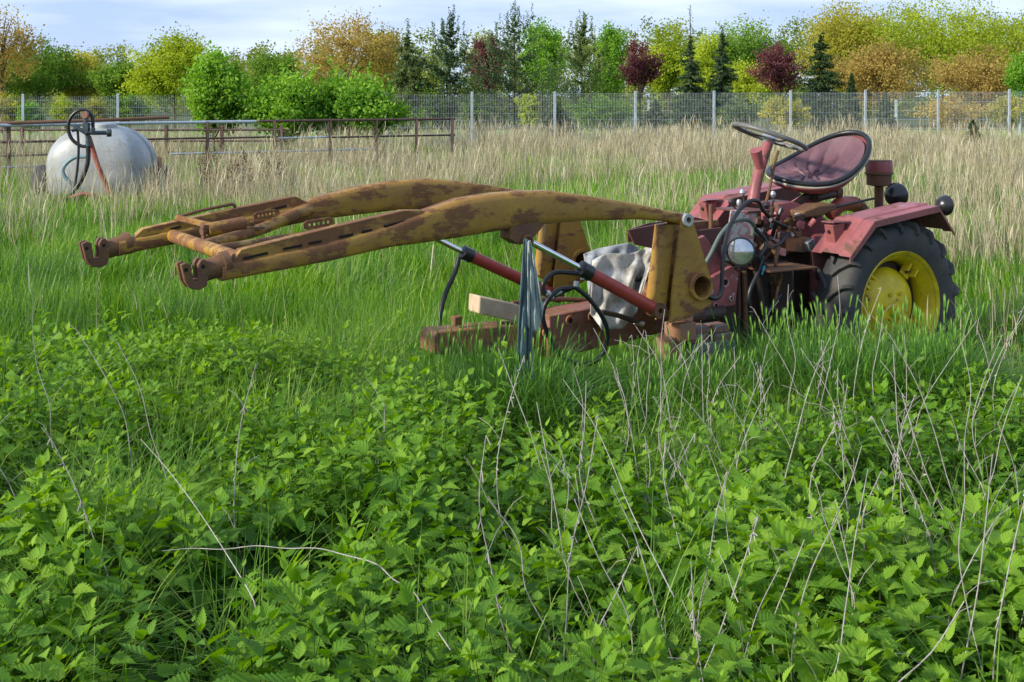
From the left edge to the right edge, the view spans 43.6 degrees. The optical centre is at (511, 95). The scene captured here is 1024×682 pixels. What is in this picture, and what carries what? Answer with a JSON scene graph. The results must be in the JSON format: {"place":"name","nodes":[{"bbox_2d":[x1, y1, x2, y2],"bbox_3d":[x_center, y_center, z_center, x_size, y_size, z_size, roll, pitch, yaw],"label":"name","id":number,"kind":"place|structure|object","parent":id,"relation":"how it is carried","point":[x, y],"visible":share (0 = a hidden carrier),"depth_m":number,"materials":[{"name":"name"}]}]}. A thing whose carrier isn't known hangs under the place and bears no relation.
{"place":"outdoors","nodes":[
{"label":"outdoors","id":0,"kind":"place"},
{"bbox_2d":[15,191,201,220],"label":"grass","id":1,"kind":"structure","parent":0,"point":[108,204],"depth_m":17.77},
{"bbox_2d":[0,135,1023,225],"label":"meadow grass","id":2,"kind":"structure","parent":0,"point":[595,188],"depth_m":22.28,"materials":[{"name":"plant"}]},
{"bbox_2d":[0,130,1023,142],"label":"lawn","id":3,"kind":"structure","parent":0,"point":[169,133],"depth_m":60.09,"materials":[{"name":"plant"}]},
{"bbox_2d":[0,3,55,133],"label":"budding tree","id":4,"kind":"object","parent":3,"relation":"on","point":[10,50],"visible":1,"depth_m":59.88,"materials":[{"name":"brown plant"}]},
{"bbox_2d":[114,21,212,131],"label":"leafy tree","id":5,"kind":"object","parent":3,"relation":"on","point":[157,74],"visible":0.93,"depth_m":61.14,"materials":[{"name":"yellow plant"}]},
{"bbox_2d":[379,18,445,137],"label":"spruce tree","id":6,"kind":"object","parent":3,"relation":"on","point":[404,72],"visible":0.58,"depth_m":49.80,"materials":[{"name":"green plant"}]},
{"bbox_2d":[404,85,446,131],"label":"bush","id":7,"kind":"object","parent":3,"relation":"on","point":[416,114],"visible":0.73,"depth_m":49.39,"materials":[{"name":"green plant"}]},
{"bbox_2d":[410,4,488,138],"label":"pine tree","id":8,"kind":"object","parent":3,"relation":"on","point":[450,58],"visible":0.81,"depth_m":49.79,"materials":[{"name":"green plant"}]},
{"bbox_2d":[465,32,505,130],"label":"purple tree","id":9,"kind":"object","parent":3,"relation":"on","point":[480,50],"visible":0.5,"depth_m":55.79,"materials":[{"name":"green plant"}]},
{"bbox_2d":[454,89,518,136],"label":"bush","id":10,"kind":"object","parent":3,"relation":"on","point":[464,107],"visible":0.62,"depth_m":45.54,"materials":[{"name":"green plant"}]},
{"bbox_2d":[453,0,573,132],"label":"pine tree","id":11,"kind":"object","parent":3,"relation":"on","point":[509,85],"visible":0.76,"depth_m":51.94,"materials":[{"name":"green plant"}]},
{"bbox_2d":[514,91,541,129],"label":"bush","id":12,"kind":"object","parent":3,"relation":"on","point":[525,104],"visible":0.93,"depth_m":44.04,"materials":[{"name":"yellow plant"}]},
{"bbox_2d":[515,14,573,127],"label":"leafy tree","id":13,"kind":"object","parent":3,"relation":"on","point":[551,42],"visible":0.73,"depth_m":59.45,"materials":[{"name":"green plant"}]},
{"bbox_2d":[537,103,585,138],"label":"spruce","id":14,"kind":"object","parent":3,"relation":"on","point":[562,112],"visible":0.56,"depth_m":44.86,"materials":[{"name":"green plant"}]},
{"bbox_2d":[539,10,618,132],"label":"pine tree","id":15,"kind":"object","parent":3,"relation":"on","point":[583,39],"visible":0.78,"depth_m":49.78,"materials":[{"name":"green plant"}]},
{"bbox_2d":[562,91,633,134],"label":"bush","id":16,"kind":"object","parent":3,"relation":"on","point":[596,114],"visible":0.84,"depth_m":46.59,"materials":[{"name":"green plant"}]},
{"bbox_2d":[577,19,632,131],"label":"leafy tree","id":17,"kind":"object","parent":3,"relation":"on","point":[613,40],"visible":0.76,"depth_m":53.77,"materials":[{"name":"green plant"}]},
{"bbox_2d":[614,35,667,126],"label":"purple tree","id":18,"kind":"object","parent":3,"relation":"on","point":[639,72],"visible":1,"depth_m":51.85,"materials":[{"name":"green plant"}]},
{"bbox_2d":[638,99,673,136],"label":"spruce","id":19,"kind":"object","parent":3,"relation":"on","point":[659,117],"visible":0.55,"depth_m":44.82,"materials":[{"name":"green plant"}]},
{"bbox_2d":[666,5,711,133],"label":"spruce tree","id":20,"kind":"object","parent":3,"relation":"on","point":[691,67],"visible":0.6,"depth_m":49.90,"materials":[{"name":"green plant"}]},
{"bbox_2d":[668,95,709,135],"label":"bush","id":21,"kind":"object","parent":3,"relation":"on","point":[692,110],"visible":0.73,"depth_m":47.66,"materials":[{"name":"green plant"}]},
{"bbox_2d":[675,27,739,133],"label":"leafy tree","id":22,"kind":"object","parent":3,"relation":"on","point":[704,56],"visible":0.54,"depth_m":59.48,"materials":[{"name":"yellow plant"}]},
{"bbox_2d":[699,25,746,132],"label":"spruce tree","id":23,"kind":"object","parent":3,"relation":"on","point":[726,76],"visible":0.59,"depth_m":49.84,"materials":[{"name":"green plant"}]},
{"bbox_2d":[700,92,765,132],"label":"bush","id":24,"kind":"object","parent":3,"relation":"on","point":[740,112],"visible":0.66,"depth_m":47.20,"materials":[{"name":"green plant"}]},
{"bbox_2d":[721,57,784,129],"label":"leafy tree","id":25,"kind":"object","parent":3,"relation":"on","point":[746,85],"visible":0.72,"depth_m":55.40,"materials":[{"name":"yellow plant"}]},
{"bbox_2d":[741,40,810,133],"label":"purple tree","id":26,"kind":"object","parent":3,"relation":"on","point":[777,65],"visible":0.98,"depth_m":51.71,"materials":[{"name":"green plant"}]},
{"bbox_2d":[757,94,812,134],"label":"bush","id":27,"kind":"object","parent":3,"relation":"on","point":[772,108],"visible":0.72,"depth_m":44.47,"materials":[{"name":"yellow plant"}]},
{"bbox_2d":[792,32,862,136],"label":"spruce tree","id":28,"kind":"object","parent":3,"relation":"on","point":[823,100],"visible":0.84,"depth_m":49.86,"materials":[{"name":"green plant"}]},
{"bbox_2d":[632,100,1023,134],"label":"wire fence","id":29,"kind":"object","parent":3,"relation":"on","point":[648,108],"visible":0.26,"depth_m":57.93,"materials":[{"name":"metal"}]},
{"bbox_2d":[840,73,867,130],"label":"columnar conifer","id":30,"kind":"object","parent":3,"relation":"on","point":[853,106],"visible":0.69,"depth_m":45.89,"materials":[{"name":"green plant"}]},
{"bbox_2d":[867,93,903,137],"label":"spruce","id":31,"kind":"object","parent":3,"relation":"on","point":[885,111],"visible":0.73,"depth_m":44.37,"materials":[{"name":"green plant"}]},
{"bbox_2d":[900,92,992,135],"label":"bush","id":32,"kind":"object","parent":3,"relation":"on","point":[954,111],"visible":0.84,"depth_m":46.23,"materials":[{"name":"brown plant"}]},
{"bbox_2d":[982,93,1023,130],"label":"bush","id":33,"kind":"object","parent":3,"relation":"on","point":[1013,110],"visible":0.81,"depth_m":47.10,"materials":[{"name":"yellow plant"}]},
{"bbox_2d":[996,47,1023,127],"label":"leafy tree","id":34,"kind":"object","parent":3,"relation":"on","point":[1015,71],"visible":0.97,"depth_m":61.89,"materials":[{"name":"green plant"}]},
{"bbox_2d":[0,0,1023,96],"label":"sky","id":35,"kind":"structure","parent":0,"point":[241,24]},
{"bbox_2d":[0,97,1023,681],"bbox_3d":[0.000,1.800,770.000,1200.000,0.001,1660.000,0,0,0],"label":"ground","id":36,"kind":"structure","parent":0,"point":[457,117],"depth_m":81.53,"materials":[{"name":"green plant"}]},
{"bbox_2d":[0,92,18,143],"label":"bush","id":37,"kind":"object","parent":36,"relation":"on","point":[7,109],"visible":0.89,"depth_m":38.84,"materials":[{"name":"yellow plant"}]},
{"bbox_2d":[12,99,48,143],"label":"bush","id":38,"kind":"object","parent":36,"relation":"on","point":[31,114],"visible":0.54,"depth_m":38.84,"materials":[{"name":"green plant"}]},
{"bbox_2d":[3,29,125,112],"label":"leafy tree","id":39,"kind":"object","parent":36,"relation":"on","point":[42,80],"visible":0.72,"depth_m":84.47,"materials":[{"name":"green plant"}]},
{"bbox_2d":[47,94,81,132],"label":"bush","id":40,"kind":"object","parent":36,"relation":"on","point":[66,113],"visible":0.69,"depth_m":38.85,"materials":[{"name":"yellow plant"}]},
{"bbox_2d":[36,420,109,633],"bbox_3d":[-1.296,1.355,3.772,0.217,0.791,0.028,0,0,0],"label":"dead stalk","id":41,"kind":"object","parent":36,"relation":"on","point":[81,502],"visible":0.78,"depth_m":3.77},
{"bbox_2d":[55,49,104,104],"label":"leafy tree","id":42,"kind":"object","parent":36,"relation":"on","point":[86,94],"visible":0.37,"depth_m":87.46,"materials":[{"name":"green plant"}]},
{"bbox_2d":[79,97,111,118],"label":"bush","id":43,"kind":"object","parent":36,"relation":"on","point":[101,111],"visible":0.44,"depth_m":38.91,"materials":[{"name":"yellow plant"}]},
{"bbox_2d":[30,108,173,203],"bbox_3d":[-6.356,0.995,19.668,2.050,1.611,2.765,0,0,0],"label":"tank trailer","id":44,"kind":"object","parent":36,"relation":"on","point":[78,147],"visible":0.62,"depth_m":19.32,"materials":[{"name":"white plastic"}]},
{"bbox_2d":[83,56,139,103],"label":"leafy tree","id":45,"kind":"object","parent":36,"relation":"on","point":[104,82],"visible":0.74,"depth_m":79.14,"materials":[{"name":"green plant"}]},
{"bbox_2d":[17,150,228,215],"bbox_3d":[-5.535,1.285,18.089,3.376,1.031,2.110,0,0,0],"label":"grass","id":46,"kind":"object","parent":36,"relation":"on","point":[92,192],"visible":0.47,"depth_m":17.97,"materials":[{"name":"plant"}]},
{"bbox_2d":[109,92,152,127],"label":"bush","id":47,"kind":"object","parent":36,"relation":"on","point":[132,101],"visible":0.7,"depth_m":38.90,"materials":[{"name":"green plant"}]},
{"bbox_2d":[0,125,289,158],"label":"pipe fence","id":48,"kind":"object","parent":36,"relation":"on","point":[221,130],"visible":0.41,"depth_m":29.98,"materials":[{"name":"metal"}]},
{"bbox_2d":[178,40,246,150],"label":"bright shrub","id":49,"kind":"object","parent":36,"relation":"on","point":[213,83],"visible":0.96,"depth_m":32.59,"materials":[{"name":"green plant"}]},
{"bbox_2d":[0,118,454,173],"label":"pipe fence","id":50,"kind":"object","parent":36,"relation":"on","point":[206,137],"visible":0.7,"depth_m":26.53,"materials":[{"name":"metal"}]},
{"bbox_2d":[0,116,169,124],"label":"loose pipe","id":51,"kind":"object","parent":50,"relation":"on","point":[81,120],"visible":1,"depth_m":24.23,"materials":[{"name":"metal"}]},
{"bbox_2d":[195,147,284,197],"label":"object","id":52,"kind":"object","parent":36,"relation":"on","point":[244,157],"visible":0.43,"depth_m":20.09,"materials":[{"name":"plant"}]},
{"bbox_2d":[225,350,258,613],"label":"dead stalk","id":53,"kind":"object","parent":36,"relation":"on","point":[243,409],"visible":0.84,"depth_m":4.06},
{"bbox_2d":[238,49,303,95],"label":"leafy tree","id":54,"kind":"object","parent":36,"relation":"on","point":[267,66],"visible":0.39,"depth_m":94.30,"materials":[{"name":"green plant"}]},
{"bbox_2d":[227,58,337,149],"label":"bright shrub","id":55,"kind":"object","parent":36,"relation":"on","point":[272,100],"visible":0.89,"depth_m":32.42,"materials":[{"name":"green plant"}]},
{"bbox_2d":[281,5,419,85],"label":"budding tree","id":56,"kind":"object","parent":36,"relation":"on","point":[345,45],"visible":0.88,"depth_m":65.34,"materials":[{"name":"brown plant"}]},
{"bbox_2d":[297,55,421,144],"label":"bright shrub","id":57,"kind":"object","parent":36,"relation":"on","point":[354,98],"visible":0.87,"depth_m":32.98,"materials":[{"name":"green plant"}]},
{"bbox_2d":[362,21,402,94],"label":"leafy tree","id":58,"kind":"object","parent":36,"relation":"on","point":[397,40],"visible":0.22,"depth_m":69.85,"materials":[{"name":"green plant"}]},
{"bbox_2d":[477,435,516,660],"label":"dead stalk","id":59,"kind":"object","parent":36,"relation":"on","point":[489,562],"visible":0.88,"depth_m":3.23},
{"bbox_2d":[478,355,525,577],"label":"dead stalk","id":60,"kind":"object","parent":36,"relation":"on","point":[499,448],"visible":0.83,"depth_m":4.14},
{"bbox_2d":[0,303,1023,681],"bbox_3d":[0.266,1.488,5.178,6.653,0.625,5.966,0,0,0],"label":"plants","id":61,"kind":"object","parent":36,"relation":"on","point":[364,535],"visible":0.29,"depth_m":4.34,"materials":[{"name":"plant"}]},
{"bbox_2d":[0,294,1023,681],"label":"nettles","id":62,"kind":"object","parent":36,"relation":"on","point":[908,586],"visible":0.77,"depth_m":4.01,"materials":[{"name":"green plant"}]},
{"bbox_2d":[143,442,255,606],"bbox_3d":[-0.926,1.213,3.700,0.010,0.170,1.158,0,0,-30],"label":"leaning stalk","id":63,"kind":"object","parent":62,"relation":"on","point":[209,527],"visible":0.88,"depth_m":3.54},
{"bbox_2d":[163,545,450,649],"bbox_3d":[-0.507,1.220,3.190,0.817,0.163,0.089,0,0,22],"label":"arched stalk","id":64,"kind":"object","parent":62,"relation":"on","point":[334,552],"visible":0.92,"depth_m":3.21,"materials":[{"name":"plant"}]},
{"bbox_2d":[0,110,1023,386],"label":"dry grass","id":65,"kind":"structure","parent":36,"relation":"on","point":[656,148],"depth_m":22.70,"materials":[{"name":"plant"}]},
{"bbox_2d":[0,302,1023,681],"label":"nettle stems","id":66,"kind":"object","parent":36,"relation":"on","point":[492,514],"visible":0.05,"depth_m":4.37,"materials":[{"name":"plant"}]},
{"bbox_2d":[464,457,560,662],"bbox_3d":[0.008,1.369,3.501,0.280,0.762,0.066,0,0,0],"label":"dead stalk","id":67,"kind":"object","parent":36,"relation":"on","point":[518,554],"visible":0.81,"depth_m":3.52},
{"bbox_2d":[3,0,1023,117],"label":"distant wood","id":68,"kind":"object","parent":36,"relation":"on","point":[629,89],"visible":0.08,"depth_m":112.21,"materials":[{"name":"green plant"}]},
{"bbox_2d":[78,122,958,365],"bbox_3d":[0.290,0.988,7.363,5.154,1.644,1.645,0,0,-31],"label":"tractor","id":69,"kind":"object","parent":36,"relation":"on","point":[739,251],"visible":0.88,"depth_m":7.36,"materials":[{"name":"paint"}]},
{"bbox_2d":[468,293,518,322],"bbox_3d":[-0.097,1.155,6.947,0.260,0.164,0.120,0,0,-31],"label":"wooden block","id":70,"kind":"object","parent":69,"relation":"on","point":[491,307],"depth_m":6.89,"materials":[{"name":"wood"}]},
{"bbox_2d":[516,239,533,394],"bbox_3d":[0.062,1.118,6.302,0.074,0.816,0.129,0,0,41],"label":"cloth","id":71,"kind":"object","parent":69,"relation":"hanging from","point":[522,323],"visible":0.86,"depth_m":6.31,"materials":[{"name":"fabric"}]},
{"bbox_2d":[527,240,543,331],"bbox_3d":[0.111,0.944,6.332,0.096,0.455,0.048,0,0,-31],"label":"cloth","id":72,"kind":"object","parent":69,"relation":"hanging from","point":[534,294],"visible":1,"depth_m":6.33,"materials":[{"name":"fabric"}]},
{"bbox_2d":[583,243,637,294],"bbox_3d":[0.582,1.001,7.267,0.506,0.291,0.251,0,0,-31],"label":"cloth","id":73,"kind":"object","parent":69,"relation":"on","point":[623,248],"visible":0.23,"depth_m":7.34,"materials":[{"name":"fabric"}]},
{"bbox_2d":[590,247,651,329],"bbox_3d":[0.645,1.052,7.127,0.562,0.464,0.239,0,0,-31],"label":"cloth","id":74,"kind":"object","parent":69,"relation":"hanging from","point":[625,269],"visible":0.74,"depth_m":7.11,"materials":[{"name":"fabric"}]},
{"bbox_2d":[15,89,1022,150],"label":"fence","id":75,"kind":"object","parent":36,"relation":"on","point":[635,106],"visible":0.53,"depth_m":38.64,"materials":[{"name":"metal"}]},
{"bbox_2d":[536,402,588,616],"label":"dead stalk","id":76,"kind":"object","parent":36,"relation":"on","point":[557,520],"visible":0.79,"depth_m":3.77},
{"bbox_2d":[553,414,602,657],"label":"dead stalk","id":77,"kind":"object","parent":36,"relation":"on","point":[573,536],"visible":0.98,"depth_m":3.33,"materials":[{"name":"plant"}]},
{"bbox_2d":[574,475,634,679],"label":"dead stalk","id":78,"kind":"object","parent":36,"relation":"on","point":[606,573],"visible":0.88,"depth_m":3.19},
{"bbox_2d":[577,534,638,666],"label":"dead stalk","id":79,"kind":"object","parent":36,"relation":"on","point":[603,619],"visible":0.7,"depth_m":3.25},
{"bbox_2d":[567,381,651,611],"bbox_3d":[0.330,1.344,4.229,0.338,0.815,0.061,0,0,-17],"label":"dead stalk","id":80,"kind":"object","parent":36,"relation":"on","point":[581,457],"visible":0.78,"depth_m":4.21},
{"bbox_2d":[563,379,674,596],"bbox_3d":[0.312,1.234,4.300,0.017,0.122,2.011,0,0,-6],"label":"leaning stalk","id":81,"kind":"object","parent":36,"relation":"on","point":[628,504],"visible":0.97,"depth_m":3.80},
{"bbox_2d":[612,486,672,659],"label":"dead stalk","id":82,"kind":"object","parent":36,"relation":"on","point":[646,572],"visible":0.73,"depth_m":3.45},
{"bbox_2d":[655,335,678,360],"bbox_3d":[0.843,1.372,6.952,0.100,0.120,0.100,0,0,36],"label":"brick","id":83,"kind":"object","parent":36,"relation":"on","point":[667,340],"visible":0.59,"depth_m":6.91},
{"bbox_2d":[664,320,695,342],"bbox_3d":[0.919,1.288,6.997,0.130,0.100,0.120,0,0,-42],"label":"brick","id":84,"kind":"object","parent":83,"relation":"on","point":[681,327],"visible":0.69,"depth_m":6.95,"materials":[{"name":"brick"}]},
{"bbox_2d":[637,18,698,127],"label":"leafy tree","id":85,"kind":"object","parent":36,"relation":"on","point":[668,79],"visible":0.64,"depth_m":65.59,"materials":[{"name":"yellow plant"}]},
{"bbox_2d":[667,562,703,681],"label":"dead stalk","id":86,"kind":"object","parent":36,"relation":"on","point":[696,634],"visible":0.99,"depth_m":3.11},
{"bbox_2d":[697,443,727,655],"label":"dead stalk","id":87,"kind":"object","parent":36,"relation":"on","point":[712,542],"visible":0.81,"depth_m":3.69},
{"bbox_2d":[699,511,758,679],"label":"dead stalk","id":88,"kind":"object","parent":36,"relation":"on","point":[753,533],"visible":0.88,"depth_m":3.05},
{"bbox_2d":[689,1,798,82],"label":"leafy tree","id":89,"kind":"object","parent":36,"relation":"on","point":[745,45],"visible":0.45,"depth_m":71.19,"materials":[{"name":"green plant"}]},
{"bbox_2d":[720,542,780,680],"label":"dead stalk","id":90,"kind":"object","parent":36,"relation":"on","point":[757,611],"visible":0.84,"depth_m":3.17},
{"bbox_2d":[772,337,829,511],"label":"dead stalk","id":91,"kind":"object","parent":36,"relation":"on","point":[801,414],"visible":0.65,"depth_m":4.54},
{"bbox_2d":[791,515,838,681],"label":"dead stalk","id":92,"kind":"object","parent":36,"relation":"on","point":[803,595],"visible":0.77,"depth_m":3.25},
{"bbox_2d":[807,421,838,602],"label":"dead stalk","id":93,"kind":"object","parent":36,"relation":"on","point":[821,453],"visible":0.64,"depth_m":3.69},
{"bbox_2d":[803,469,868,681],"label":"dead stalk","id":94,"kind":"object","parent":36,"relation":"on","point":[849,580],"visible":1,"depth_m":3.10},
{"bbox_2d":[789,0,899,109],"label":"oak tree","id":95,"kind":"object","parent":36,"relation":"on","point":[836,43],"visible":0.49,"depth_m":93.49,"materials":[{"name":"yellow plant"}]},
{"bbox_2d":[828,33,949,118],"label":"budding tree","id":96,"kind":"object","parent":36,"relation":"on","point":[878,70],"visible":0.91,"depth_m":71.17,"materials":[{"name":"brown plant"}]},
{"bbox_2d":[868,416,940,581],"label":"dead stalk","id":97,"kind":"object","parent":36,"relation":"on","point":[927,530],"visible":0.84,"depth_m":3.71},
{"bbox_2d":[872,316,959,517],"bbox_3d":[1.492,1.282,4.681,0.334,0.937,0.059,0,0,4],"label":"dead stalk","id":98,"kind":"object","parent":36,"relation":"on","point":[926,408],"visible":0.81,"depth_m":4.70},
{"bbox_2d":[881,362,954,532],"bbox_3d":[1.397,1.320,4.216,0.360,0.862,0.043,0,0,20],"label":"dead stalk","id":99,"kind":"object","parent":36,"relation":"on","point":[920,454],"visible":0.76,"depth_m":4.22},
{"bbox_2d":[892,344,949,547],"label":"dead stalk","id":100,"kind":"object","parent":36,"relation":"on","point":[910,446],"visible":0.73,"depth_m":4.46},
{"bbox_2d":[833,0,1023,104],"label":"oak tree","id":101,"kind":"object","parent":36,"relation":"on","point":[955,44],"visible":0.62,"depth_m":90.48,"materials":[{"name":"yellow plant"}]},
{"bbox_2d":[895,601,971,681],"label":"dead stalk","id":102,"kind":"object","parent":36,"relation":"on","point":[954,617],"visible":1,"depth_m":2.91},
{"bbox_2d":[914,32,1021,125],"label":"budding tree","id":103,"kind":"object","parent":36,"relation":"on","point":[977,78],"visible":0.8,"depth_m":74.96,"materials":[{"name":"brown plant"}]},
{"bbox_2d":[958,495,994,681],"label":"dead stalk","id":104,"kind":"object","parent":36,"relation":"on","point":[963,585],"visible":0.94,"depth_m":3.27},
{"bbox_2d":[960,449,1012,679],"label":"dead stalk","id":105,"kind":"object","parent":36,"relation":"on","point":[983,547],"visible":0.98,"depth_m":3.26,"materials":[{"name":"plant"}]},
{"bbox_2d":[972,334,1002,495],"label":"dead stalk","id":106,"kind":"object","parent":36,"relation":"on","point":[973,415],"visible":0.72,"depth_m":4.76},
{"bbox_2d":[992,494,1023,680],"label":"dead stalk","id":107,"kind":"object","parent":36,"relation":"on","point":[1002,601],"visible":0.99,"depth_m":3.16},
{"bbox_2d":[298,294,1023,461],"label":"grass","id":108,"kind":"structure","parent":0,"point":[844,360],"depth_m":6.28,"materials":[{"name":"plant"}]},
{"bbox_2d":[676,339,734,367],"bbox_3d":[1.074,1.432,7.160,0.320,0.130,0.160,0,0,-31],"label":"concrete block","id":109,"kind":"object","parent":108,"relation":"on","point":[711,351],"depth_m":7.08,"materials":[{"name":"concrete"}]},
{"bbox_2d":[709,331,732,340],"bbox_3d":[1.154,1.351,7.185,0.130,0.050,0.115,0,0,-29],"label":"brick","id":110,"kind":"object","parent":109,"relation":"on","point":[718,336],"visible":0.54,"depth_m":7.13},
{"bbox_2d":[702,321,728,333],"bbox_3d":[1.139,1.301,7.176,0.115,0.045,0.110,0,0,-31],"label":"brick","id":111,"kind":"object","parent":110,"relation":"on","point":[723,327],"visible":0.71,"depth_m":7.14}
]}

